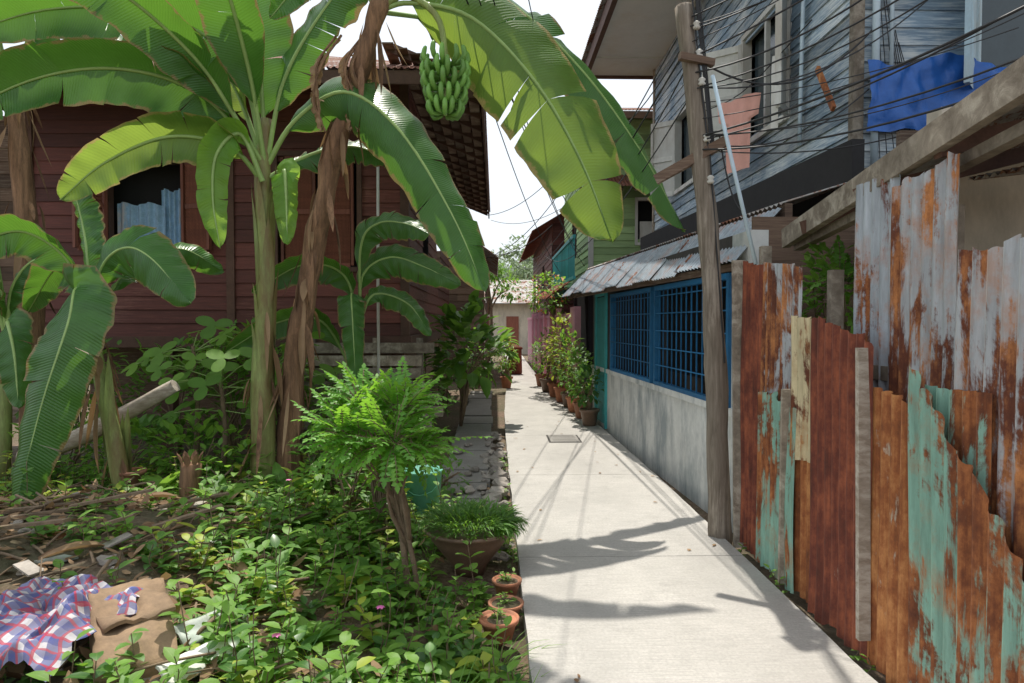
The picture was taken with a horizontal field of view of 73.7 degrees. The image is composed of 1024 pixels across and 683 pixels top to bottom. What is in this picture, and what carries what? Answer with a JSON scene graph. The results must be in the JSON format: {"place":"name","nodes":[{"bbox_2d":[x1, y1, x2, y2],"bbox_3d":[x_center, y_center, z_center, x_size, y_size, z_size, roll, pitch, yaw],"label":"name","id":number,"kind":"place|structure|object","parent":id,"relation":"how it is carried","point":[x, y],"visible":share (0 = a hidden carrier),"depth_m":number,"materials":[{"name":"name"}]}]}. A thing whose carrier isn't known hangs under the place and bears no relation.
{"place":"outdoors","nodes":[
{"label":"outdoors","id":0,"kind":"place"},
{"bbox_2d":[2,0,652,267],"label":"sky","id":1,"kind":"structure","parent":0,"point":[576,18],"materials":[{"name":"white"}]},
{"bbox_2d":[0,348,885,682],"bbox_3d":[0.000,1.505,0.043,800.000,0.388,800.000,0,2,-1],"label":"ground","id":2,"kind":"structure","parent":0,"point":[448,420],"depth_m":4.12,"materials":[{"name":"soil"}]},
{"bbox_2d":[0,116,18,422],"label":"wall","id":3,"kind":"structure","parent":2,"relation":"on","point":[6,266],"depth_m":9.36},
{"bbox_2d":[0,23,122,479],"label":"banana plant","id":4,"kind":"object","parent":2,"relation":"on","point":[22,332],"visible":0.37,"depth_m":6.87,"materials":[{"name":"green plant"}]},
{"bbox_2d":[2,399,140,483],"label":"garden shrub","id":5,"kind":"object","parent":2,"relation":"on","point":[75,457],"visible":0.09,"depth_m":6.67,"materials":[{"name":"green plant"}]},
{"bbox_2d":[0,574,143,681],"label":"plaid cloth","id":6,"kind":"object","parent":2,"relation":"on","point":[44,621],"visible":0.93,"depth_m":2.93,"materials":[{"name":"fabric"}]},
{"bbox_2d":[14,338,144,457],"bbox_3d":[-5.064,0.551,7.980,1.429,1.750,1.104,0,2,17],"label":"garden shrub","id":7,"kind":"object","parent":2,"relation":"on","point":[91,382],"visible":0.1,"depth_m":7.99,"materials":[{"name":"green plant"}]},
{"bbox_2d":[16,380,179,455],"bbox_3d":[-3.768,0.751,6.230,1.438,0.803,0.189,0,2,-1],"label":"fallen log","id":8,"kind":"object","parent":2,"relation":"on","point":[148,400],"visible":0.52,"depth_m":6.18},
{"bbox_2d":[0,175,223,506],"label":"banana plant","id":9,"kind":"object","parent":2,"relation":"on","point":[61,368],"visible":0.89,"depth_m":5.62,"materials":[{"name":"green plant"}]},
{"bbox_2d":[60,414,185,489],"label":"garden shrub","id":10,"kind":"object","parent":2,"relation":"on","point":[136,430],"visible":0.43,"depth_m":6.64,"materials":[{"name":"green plant"}]},
{"bbox_2d":[119,467,146,487],"bbox_3d":[-3.350,1.220,6.005,0.254,0.180,0.254,0,2,-1],"label":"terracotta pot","id":11,"kind":"object","parent":2,"relation":"on","point":[141,471],"visible":0.48,"depth_m":5.94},
{"bbox_2d":[113,337,242,458],"bbox_3d":[-3.905,0.685,7.930,1.767,1.487,1.090,0,2,-1],"label":"garden shrub","id":12,"kind":"object","parent":2,"relation":"on","point":[134,375],"visible":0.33,"depth_m":7.82,"materials":[{"name":"green plant"}]},
{"bbox_2d":[0,492,362,682],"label":"rubble pieces","id":13,"kind":"object","parent":2,"relation":"on","point":[28,568],"visible":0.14,"depth_m":3.91,"materials":[{"name":"concrete"}]},
{"bbox_2d":[176,450,203,498],"bbox_3d":[-2.692,1.184,5.721,0.208,0.517,0.208,-1,2,-28],"label":"tree stump","id":14,"kind":"object","parent":2,"relation":"on","point":[189,476],"visible":0.77,"depth_m":5.67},
{"bbox_2d":[132,408,249,478],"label":"garden shrub","id":15,"kind":"object","parent":2,"relation":"on","point":[173,429],"visible":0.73,"depth_m":6.56,"materials":[{"name":"green plant"}]},
{"bbox_2d":[0,466,392,682],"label":"fallen sticks","id":16,"kind":"object","parent":2,"relation":"on","point":[42,512],"visible":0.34,"depth_m":4.61,"materials":[{"name":"wood"}]},
{"bbox_2d":[143,610,256,682],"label":"broken boards","id":17,"kind":"object","parent":2,"relation":"on","point":[191,633],"visible":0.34,"depth_m":3.10,"materials":[{"name":"wood"}]},
{"bbox_2d":[88,578,177,682],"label":"crushed cardboard box","id":18,"kind":"object","parent":17,"relation":"on","point":[114,630],"visible":0.82,"depth_m":3.06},
{"bbox_2d":[172,319,285,461],"bbox_3d":[-3.151,0.571,7.540,1.526,1.636,1.179,0,2,-1],"label":"fern leaf shrub","id":19,"kind":"object","parent":2,"relation":"on","point":[232,442],"visible":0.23,"depth_m":7.53,"materials":[{"name":"green plant"}]},
{"bbox_2d":[121,316,343,474],"bbox_3d":[-2.931,0.564,7.245,1.802,1.668,1.796,1,2,42],"label":"papaya plant","id":20,"kind":"object","parent":2,"relation":"on","point":[217,364],"visible":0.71,"depth_m":6.83,"materials":[{"name":"green plant"}]},
{"bbox_2d":[200,437,272,487],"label":"garden shrub","id":21,"kind":"object","parent":2,"relation":"on","point":[246,442],"visible":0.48,"depth_m":6.30,"materials":[{"name":"green plant"}]},
{"bbox_2d":[24,84,450,450],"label":"frame posts","id":22,"kind":"object","parent":2,"relation":"on","point":[162,341],"visible":0.16,"depth_m":8.65,"materials":[{"name":"brown paint"}]},
{"bbox_2d":[32,82,449,335],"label":"board walls","id":23,"kind":"structure","parent":22,"relation":"attached to","point":[65,133],"depth_m":8.66,"materials":[{"name":"wood"}]},
{"bbox_2d":[117,188,180,244],"bbox_3d":[-4.617,-1.561,8.801,0.910,0.820,0.079,0,2,-1],"label":"curtain","id":24,"kind":"object","parent":23,"relation":"hanging from","point":[165,218],"visible":0.57,"depth_m":8.80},
{"bbox_2d":[71,151,361,271],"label":"window frames and shutters","id":25,"kind":"structure","parent":23,"relation":"attached to","point":[194,230],"depth_m":8.64,"materials":[{"name":"brown paint"}]},
{"bbox_2d":[113,116,428,266],"bbox_3d":[-3.949,-1.842,12.883,4.250,3.250,7.750,0,2,-1],"label":"interior","id":26,"kind":"object","parent":23,"relation":"attached to","point":[144,187],"depth_m":8.98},
{"bbox_2d":[62,42,489,218],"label":"eave rafters","id":27,"kind":"object","parent":23,"relation":"on","point":[467,171],"visible":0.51,"depth_m":10.76,"materials":[{"name":"brown paint"}]},
{"bbox_2d":[1,56,489,211],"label":"corrugated roof","id":28,"kind":"structure","parent":27,"relation":"on","point":[333,63],"depth_m":9.41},
{"bbox_2d":[0,0,489,482],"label":"banana plant","id":29,"kind":"object","parent":2,"relation":"on","point":[213,66],"visible":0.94,"depth_m":6.01,"materials":[{"name":"green plant"}]},
{"bbox_2d":[217,317,317,425],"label":"garden shrub","id":30,"kind":"object","parent":2,"relation":"on","point":[243,417],"visible":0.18,"depth_m":7.88,"materials":[{"name":"green plant"}]},
{"bbox_2d":[90,337,446,439],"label":"under house boards","id":31,"kind":"object","parent":2,"relation":"on","point":[134,354],"visible":0.16,"depth_m":9.90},
{"bbox_2d":[129,462,446,681],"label":"broad leaf herbs","id":32,"kind":"object","parent":2,"relation":"on","point":[327,635],"visible":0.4,"depth_m":4.87,"materials":[{"name":"green plant"}]},
{"bbox_2d":[286,427,370,494],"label":"garden shrub","id":33,"kind":"object","parent":2,"relation":"on","point":[302,464],"visible":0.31,"depth_m":6.08,"materials":[{"name":"green plant"}]},
{"bbox_2d":[225,211,460,463],"bbox_3d":[-1.716,0.043,7.190,2.358,2.815,0.750,0,2,-4],"label":"banana plant","id":34,"kind":"object","parent":2,"relation":"on","point":[351,307],"visible":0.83,"depth_m":7.10,"materials":[{"name":"green plant"}]},
{"bbox_2d":[302,361,395,429],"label":"garden shrub","id":35,"kind":"object","parent":2,"relation":"on","point":[323,414],"visible":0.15,"depth_m":8.13,"materials":[{"name":"green plant"}]},
{"bbox_2d":[291,453,406,511],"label":"garden shrub","id":36,"kind":"object","parent":2,"relation":"on","point":[352,487],"visible":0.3,"depth_m":5.56,"materials":[{"name":"green plant"}]},
{"bbox_2d":[0,421,715,682],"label":"dry leaf litter","id":37,"kind":"object","parent":2,"relation":"on","point":[14,671],"visible":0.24,"depth_m":3.98,"materials":[{"name":"plant"}]},
{"bbox_2d":[288,373,435,526],"bbox_3d":[-1.092,0.854,5.161,1.154,1.248,0.998,0,2,-1],"label":"fern leaf shrub","id":38,"kind":"object","parent":2,"relation":"on","point":[376,497],"visible":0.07,"depth_m":5.13,"materials":[{"name":"green plant"}]},
{"bbox_2d":[302,338,442,452],"bbox_3d":[-1.836,0.705,8.626,1.932,1.500,0.108,0,2,-1],"label":"plank fence","id":39,"kind":"object","parent":2,"relation":"on","point":[419,347],"visible":0.21,"depth_m":8.57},
{"bbox_2d":[376,167,379,375],"bbox_3d":[-1.633,-0.488,8.351,0.044,3.900,0.035,0,2,-1],"label":"white pipe","id":40,"kind":"object","parent":2,"relation":"on","point":[377,280],"visible":0.3,"depth_m":8.34,"materials":[{"name":"paint"}]},
{"bbox_2d":[288,356,489,598],"bbox_3d":[-0.695,0.834,4.019,1.181,1.470,1.188,0,2,-1],"label":"fern leaf shrub","id":41,"kind":"object","parent":2,"relation":"on","point":[402,443],"visible":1,"depth_m":3.89,"materials":[{"name":"green plant"}]},
{"bbox_2d":[389,353,454,427],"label":"garden shrub","id":42,"kind":"object","parent":2,"relation":"on","point":[446,411],"visible":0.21,"depth_m":9.35,"materials":[{"name":"green plant"}]},
{"bbox_2d":[404,465,442,517],"bbox_3d":[-0.763,1.266,5.769,0.360,0.380,0.364,0,2,-1],"label":"green bucket","id":43,"kind":"object","parent":2,"relation":"on","point":[416,491],"visible":0.42,"depth_m":5.63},
{"bbox_2d":[0,430,875,682],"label":"weeds","id":44,"kind":"object","parent":2,"relation":"on","point":[246,663],"visible":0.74,"depth_m":3.69,"materials":[{"name":"green plant"}]},
{"bbox_2d":[429,339,463,408],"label":"garden shrub","id":45,"kind":"object","parent":2,"relation":"on","point":[447,394],"visible":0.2,"depth_m":12.49,"materials":[{"name":"green plant"}]},
{"bbox_2d":[431,451,471,499],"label":"garden shrub","id":46,"kind":"object","parent":2,"relation":"on","point":[444,487],"visible":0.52,"depth_m":6.58,"materials":[{"name":"green plant"}]},
{"bbox_2d":[428,251,487,377],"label":"walls","id":47,"kind":"structure","parent":2,"relation":"on","point":[459,296],"depth_m":19.44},
{"bbox_2d":[461,246,498,275],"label":"roof","id":48,"kind":"structure","parent":47,"relation":"on","point":[492,263],"depth_m":21.64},
{"bbox_2d":[439,325,482,397],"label":"garden shrub","id":49,"kind":"object","parent":2,"relation":"on","point":[469,364],"visible":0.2,"depth_m":14.08,"materials":[{"name":"green plant"}]},
{"bbox_2d":[440,391,492,513],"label":"drain slabs","id":50,"kind":"structure","parent":2,"relation":"on","point":[478,419],"depth_m":9.16,"materials":[{"name":"concrete"}]},
{"bbox_2d":[412,493,531,576],"bbox_3d":[-0.267,1.290,4.540,0.830,0.483,0.751,0,2,-1],"label":"bowl planter","id":51,"kind":"object","parent":2,"relation":"on","point":[486,530],"visible":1,"depth_m":4.41,"materials":[{"name":"green plant"}]},
{"bbox_2d":[424,290,519,425],"bbox_3d":[-0.680,0.276,10.800,1.641,2.241,1.500,-1,2,-30],"label":"rubber plant shrub","id":52,"kind":"object","parent":2,"relation":"on","point":[457,322],"visible":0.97,"depth_m":10.55,"materials":[{"name":"green plant"}]},
{"bbox_2d":[263,0,685,478],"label":"banana plant","id":53,"kind":"object","parent":2,"relation":"on","point":[565,144],"visible":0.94,"depth_m":6.07,"materials":[{"name":"green plant"}]},
{"bbox_2d":[440,431,514,561],"bbox_3d":[-0.370,1.388,7.338,0.723,0.173,5.289,0,2,-1],"label":"broken concrete","id":54,"kind":"object","parent":2,"relation":"on","point":[499,477],"visible":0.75,"depth_m":6.95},
{"bbox_2d":[399,604,560,682],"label":"grass tufts","id":55,"kind":"object","parent":2,"relation":"on","point":[492,671],"visible":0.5,"depth_m":3.17,"materials":[{"name":"green plant"}]},
{"bbox_2d":[479,607,518,645],"bbox_3d":[-0.067,1.464,3.542,0.212,0.171,0.212,0,2,-1],"label":"terracotta pot","id":56,"kind":"object","parent":2,"relation":"on","point":[487,619],"visible":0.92,"depth_m":3.50,"materials":[{"name":"ceramic"}]},
{"bbox_2d":[488,592,523,614],"bbox_3d":[-0.033,1.456,3.783,0.201,0.153,0.201,0,2,-1],"label":"terracotta pot","id":57,"kind":"object","parent":2,"relation":"on","point":[506,601],"visible":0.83,"depth_m":3.77,"materials":[{"name":"ceramic"}]},
{"bbox_2d":[484,261,527,359],"bbox_3d":[-0.987,-1.504,29.959,3.347,4.722,2.626,0,2,-1],"label":"garden tree","id":58,"kind":"object","parent":2,"relation":"on","point":[490,300],"visible":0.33,"depth_m":29.90,"materials":[{"name":"green plant"}]},
{"bbox_2d":[492,567,521,595],"bbox_3d":[-0.030,1.437,4.063,0.180,0.155,0.180,0,2,-1],"label":"terracotta pot","id":59,"kind":"object","parent":2,"relation":"on","point":[504,582],"visible":0.96,"depth_m":4.03,"materials":[{"name":"ceramic"}]},
{"bbox_2d":[499,257,536,279],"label":"garden tree","id":60,"kind":"object","parent":2,"relation":"on","point":[522,274],"visible":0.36,"depth_m":44.56,"materials":[{"name":"green plant"}]},
{"bbox_2d":[493,234,543,279],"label":"distant tree","id":61,"kind":"object","parent":2,"relation":"on","point":[518,254],"visible":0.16,"depth_m":58.96,"materials":[{"name":"green plant"}]},
{"bbox_2d":[527,306,580,394],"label":"pink wall","id":62,"kind":"structure","parent":2,"relation":"on","point":[537,321],"depth_m":17.05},
{"bbox_2d":[522,270,572,326],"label":"bougainvillea","id":63,"kind":"object","parent":62,"relation":"attached to","point":[552,308],"visible":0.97,"depth_m":15.17,"materials":[{"name":"green plant"}]},
{"bbox_2d":[533,223,573,314],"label":"walls","id":64,"kind":"structure","parent":62,"relation":"on","point":[547,240],"depth_m":22.11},
{"bbox_2d":[519,214,577,298],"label":"roof","id":65,"kind":"structure","parent":64,"relation":"on","point":[530,249],"depth_m":22.40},
{"bbox_2d":[552,234,579,297],"bbox_3d":[1.439,-1.740,16.849,0.480,1.120,5.300,0,2,-1],"label":"teal balcony railing","id":66,"kind":"object","parent":64,"relation":"attached to","point":[566,268],"visible":0.78,"depth_m":15.87,"materials":[{"name":"paint"}]},
{"bbox_2d":[574,201,651,394],"bbox_3d":[3.569,-1.842,17.279,4.000,5.900,5.340,0,2,-1],"label":"interior","id":67,"kind":"object","parent":2,"relation":"on","point":[585,303],"visible":0.07,"depth_m":14.64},
{"bbox_2d":[564,118,652,292],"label":"board walls","id":68,"kind":"structure","parent":67,"relation":"on","point":[623,244],"depth_m":14.59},
{"bbox_2d":[579,111,652,190],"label":"eaves","id":69,"kind":"object","parent":68,"relation":"attached to","point":[639,114],"visible":0.06,"depth_m":13.84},
{"bbox_2d":[585,108,652,185],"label":"roofs","id":70,"kind":"structure","parent":69,"relation":"on","point":[624,181],"depth_m":14.16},
{"bbox_2d":[588,197,651,267],"bbox_3d":[2.439,-2.967,14.602,1.610,3.700,0.130,0,2,-1],"label":"window frame","id":71,"kind":"object","parent":67,"relation":"on","point":[645,227],"visible":0.38,"depth_m":14.57,"materials":[{"name":"white paint"}]},
{"bbox_2d":[653,2,732,545],"bbox_3d":[1.355,-0.421,5.026,0.609,4.061,0.258,0,2,-1],"label":"utility pole","id":72,"kind":"object","parent":2,"relation":"on","point":[691,58],"visible":0.97,"depth_m":4.99,"materials":[{"name":"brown wood"}]},
{"bbox_2d":[466,0,1023,362],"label":"overhead cables","id":73,"kind":"object","parent":72,"relation":"attached to","point":[712,134],"visible":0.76,"depth_m":4.77,"materials":[{"name":"rubber"}]},
{"bbox_2d":[562,139,864,532],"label":"shop house with awning","id":74,"kind":"structure","parent":2,"relation":"on","point":[655,421],"depth_m":7.45,"materials":[{"name":"blue paint"}]},
{"bbox_2d":[800,242,854,331],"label":"garden shrub","id":75,"kind":"object","parent":2,"relation":"on","point":[809,261],"visible":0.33,"depth_m":4.46,"materials":[{"name":"green plant"}]},
{"bbox_2d":[802,234,853,333],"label":"fern leaf shrub","id":76,"kind":"object","parent":2,"relation":"on","point":[847,268],"visible":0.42,"depth_m":4.45,"materials":[{"name":"green plant"}]},
{"bbox_2d":[752,130,918,331],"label":"back boards","id":77,"kind":"object","parent":2,"relation":"on","point":[774,226],"visible":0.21,"depth_m":5.20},
{"bbox_2d":[732,151,1023,682],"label":"corrugated metal fence","id":78,"kind":"object","parent":2,"relation":"on","point":[878,487],"visible":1,"depth_m":3.06,"materials":[{"name":"metal"}]},
{"bbox_2d":[711,75,757,263],"bbox_3d":[1.532,-1.184,4.709,0.330,1.306,0.029,0,2,6],"label":"light blue pipe","id":79,"kind":"object","parent":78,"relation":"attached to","point":[734,172],"visible":1,"depth_m":4.70,"materials":[{"name":"plastic"}]},
{"bbox_2d":[926,107,1023,250],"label":"beige wall","id":80,"kind":"structure","parent":2,"relation":"on","point":[994,212],"depth_m":4.30,"materials":[{"name":"paint"}]},
{"bbox_2d":[781,55,1023,250],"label":"fascia beam","id":81,"kind":"structure","parent":80,"relation":"on","point":[957,128],"depth_m":2.90,"materials":[{"name":"brown paint"}]},
{"bbox_2d":[907,102,1023,180],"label":"corrugated roof","id":82,"kind":"structure","parent":81,"relation":"on","point":[1016,113],"depth_m":3.35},
{"bbox_2d":[484,303,532,353],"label":"walls","id":83,"kind":"structure","parent":0,"point":[502,311],"depth_m":35.99,"materials":[{"name":"beige paint"}]},
{"bbox_2d":[484,316,518,350],"bbox_3d":[-0.873,-0.373,35.958,2.450,1.900,0.050,0,2,-1],"label":"door and window","id":84,"kind":"structure","parent":83,"relation":"attached to","point":[512,322],"depth_m":35.94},
{"bbox_2d":[484,280,536,302],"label":"roof","id":85,"kind":"structure","parent":83,"relation":"on","point":[523,296],"depth_m":37.02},
{"bbox_2d":[668,371,705,393],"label":"ground floor","id":86,"kind":"structure","parent":0,"point":[688,382],"depth_m":11.53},
{"bbox_2d":[652,0,981,231],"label":"trim","id":87,"kind":"structure","parent":86,"relation":"on","point":[856,31],"depth_m":7.47,"materials":[{"name":"white paint"}]},
{"bbox_2d":[654,0,964,230],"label":"board walls","id":88,"kind":"structure","parent":87,"relation":"on","point":[928,25],"depth_m":6.43,"materials":[{"name":"wood"}]},
{"bbox_2d":[582,0,606,62],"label":"roof","id":89,"kind":"structure","parent":88,"relation":"on","point":[595,26],"depth_m":11.46,"materials":[{"name":"brown paint"}]},
{"bbox_2d":[585,0,705,79],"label":"roof soffit and fascia","id":90,"kind":"structure","parent":89,"relation":"attached to","point":[633,39],"depth_m":11.32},
{"bbox_2d":[680,0,823,213],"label":"interior","id":91,"kind":"object","parent":88,"relation":"on","point":[753,77],"depth_m":8.74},
{"bbox_2d":[815,66,835,110],"bbox_3d":[2.712,-2.194,5.910,0.030,0.478,0.342,0,2,-1],"label":"loose board","id":92,"kind":"object","parent":88,"relation":"attached to","point":[825,87],"visible":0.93,"depth_m":5.89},
{"bbox_2d":[650,0,980,196],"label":"window shutters","id":93,"kind":"object","parent":87,"relation":"attached to","point":[663,157],"depth_m":8.18,"materials":[{"name":"white paint"}]},
{"bbox_2d":[711,19,811,108],"bbox_3d":[2.497,-2.788,7.293,0.092,0.151,2.616,0,2,-8],"label":"clothes line","id":94,"kind":"object","parent":93,"relation":"attached to","point":[769,65],"visible":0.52,"depth_m":6.85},
{"bbox_2d":[717,93,760,173],"bbox_3d":[2.501,-2.296,7.576,0.041,0.830,0.560,-1,2,-37],"label":"pink shirt","id":95,"kind":"object","parent":94,"relation":"hanging from","point":[741,160],"visible":0.69,"depth_m":7.56,"materials":[{"name":"fabric"}]},
{"bbox_2d":[771,54,780,130],"bbox_3d":[2.573,-2.423,6.635,0.046,0.734,0.139,-1,2,-21],"label":"white towel","id":96,"kind":"object","parent":94,"relation":"hanging from","point":[774,109],"visible":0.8,"depth_m":6.66,"materials":[{"name":"fabric"}]},
{"bbox_2d":[866,52,1006,131],"bbox_3d":[3.551,-2.022,5.560,1.300,0.654,0.087,0,2,-1],"label":"blue tarpaulin","id":97,"kind":"object","parent":93,"relation":"attached to","point":[929,73],"visible":0.44,"depth_m":5.56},
{"bbox_2d":[797,0,894,164],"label":"drain pipes","id":98,"kind":"object","parent":87,"relation":"attached to","point":[876,6],"visible":0.69,"depth_m":5.59,"materials":[{"name":"plastic"}]},
{"bbox_2d":[684,0,1023,182],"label":"window glass","id":99,"kind":"object","parent":87,"relation":"attached to","point":[1000,49],"visible":0.2,"depth_m":5.80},
{"bbox_2d":[504,353,877,682],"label":"concrete path","id":100,"kind":"structure","parent":0,"point":[620,583],"depth_m":4.18,"materials":[{"name":"concrete"}]},
{"bbox_2d":[493,343,520,388],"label":"potted plant","id":101,"kind":"object","parent":100,"relation":"on","point":[505,382],"visible":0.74,"depth_m":16.45,"materials":[{"name":"green plant"}]},
{"bbox_2d":[508,345,522,373],"bbox_3d":[0.096,0.552,21.033,0.460,0.900,0.460,0,2,-1],"label":"red waste bin","id":102,"kind":"object","parent":100,"relation":"on","point":[518,367],"visible":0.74,"depth_m":20.86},
{"bbox_2d":[528,338,552,385],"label":"potted plant","id":103,"kind":"object","parent":100,"relation":"on","point":[538,377],"visible":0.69,"depth_m":16.98,"materials":[{"name":"green plant"}]},
{"bbox_2d":[531,327,555,391],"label":"potted plant","id":104,"kind":"object","parent":100,"relation":"on","point":[544,382],"visible":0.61,"depth_m":15.57,"materials":[{"name":"green plant"}]},
{"bbox_2d":[541,327,565,397],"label":"potted plant","id":105,"kind":"object","parent":100,"relation":"on","point":[551,385],"visible":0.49,"depth_m":14.49,"materials":[{"name":"green plant"}]},
{"bbox_2d":[545,312,572,402],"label":"potted plant","id":106,"kind":"object","parent":100,"relation":"on","point":[557,389],"visible":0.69,"depth_m":13.59,"materials":[{"name":"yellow plant"}]},
{"bbox_2d":[546,435,581,442],"bbox_3d":[0.708,1.338,9.362,0.440,0.033,0.600,0,2,-1],"label":"manhole cover","id":107,"kind":"object","parent":100,"relation":"on","point":[563,438],"visible":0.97,"depth_m":9.28,"materials":[{"name":"metal"}]},
{"bbox_2d":[550,323,586,407],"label":"potted plant","id":108,"kind":"object","parent":100,"relation":"on","point":[564,393],"visible":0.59,"depth_m":12.78,"materials":[{"name":"green plant"}]},
{"bbox_2d":[556,346,588,412],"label":"potted plant","id":109,"kind":"object","parent":100,"relation":"on","point":[570,406],"visible":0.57,"depth_m":12.09,"materials":[{"name":"green plant"}]},
{"bbox_2d":[565,342,593,418],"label":"potted plant","id":110,"kind":"object","parent":100,"relation":"on","point":[575,404],"visible":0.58,"depth_m":11.31,"materials":[{"name":"green plant"}]},
{"bbox_2d":[569,364,603,425],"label":"potted plant","id":111,"kind":"object","parent":100,"relation":"on","point":[589,414],"visible":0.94,"depth_m":10.48,"materials":[{"name":"green plant"}]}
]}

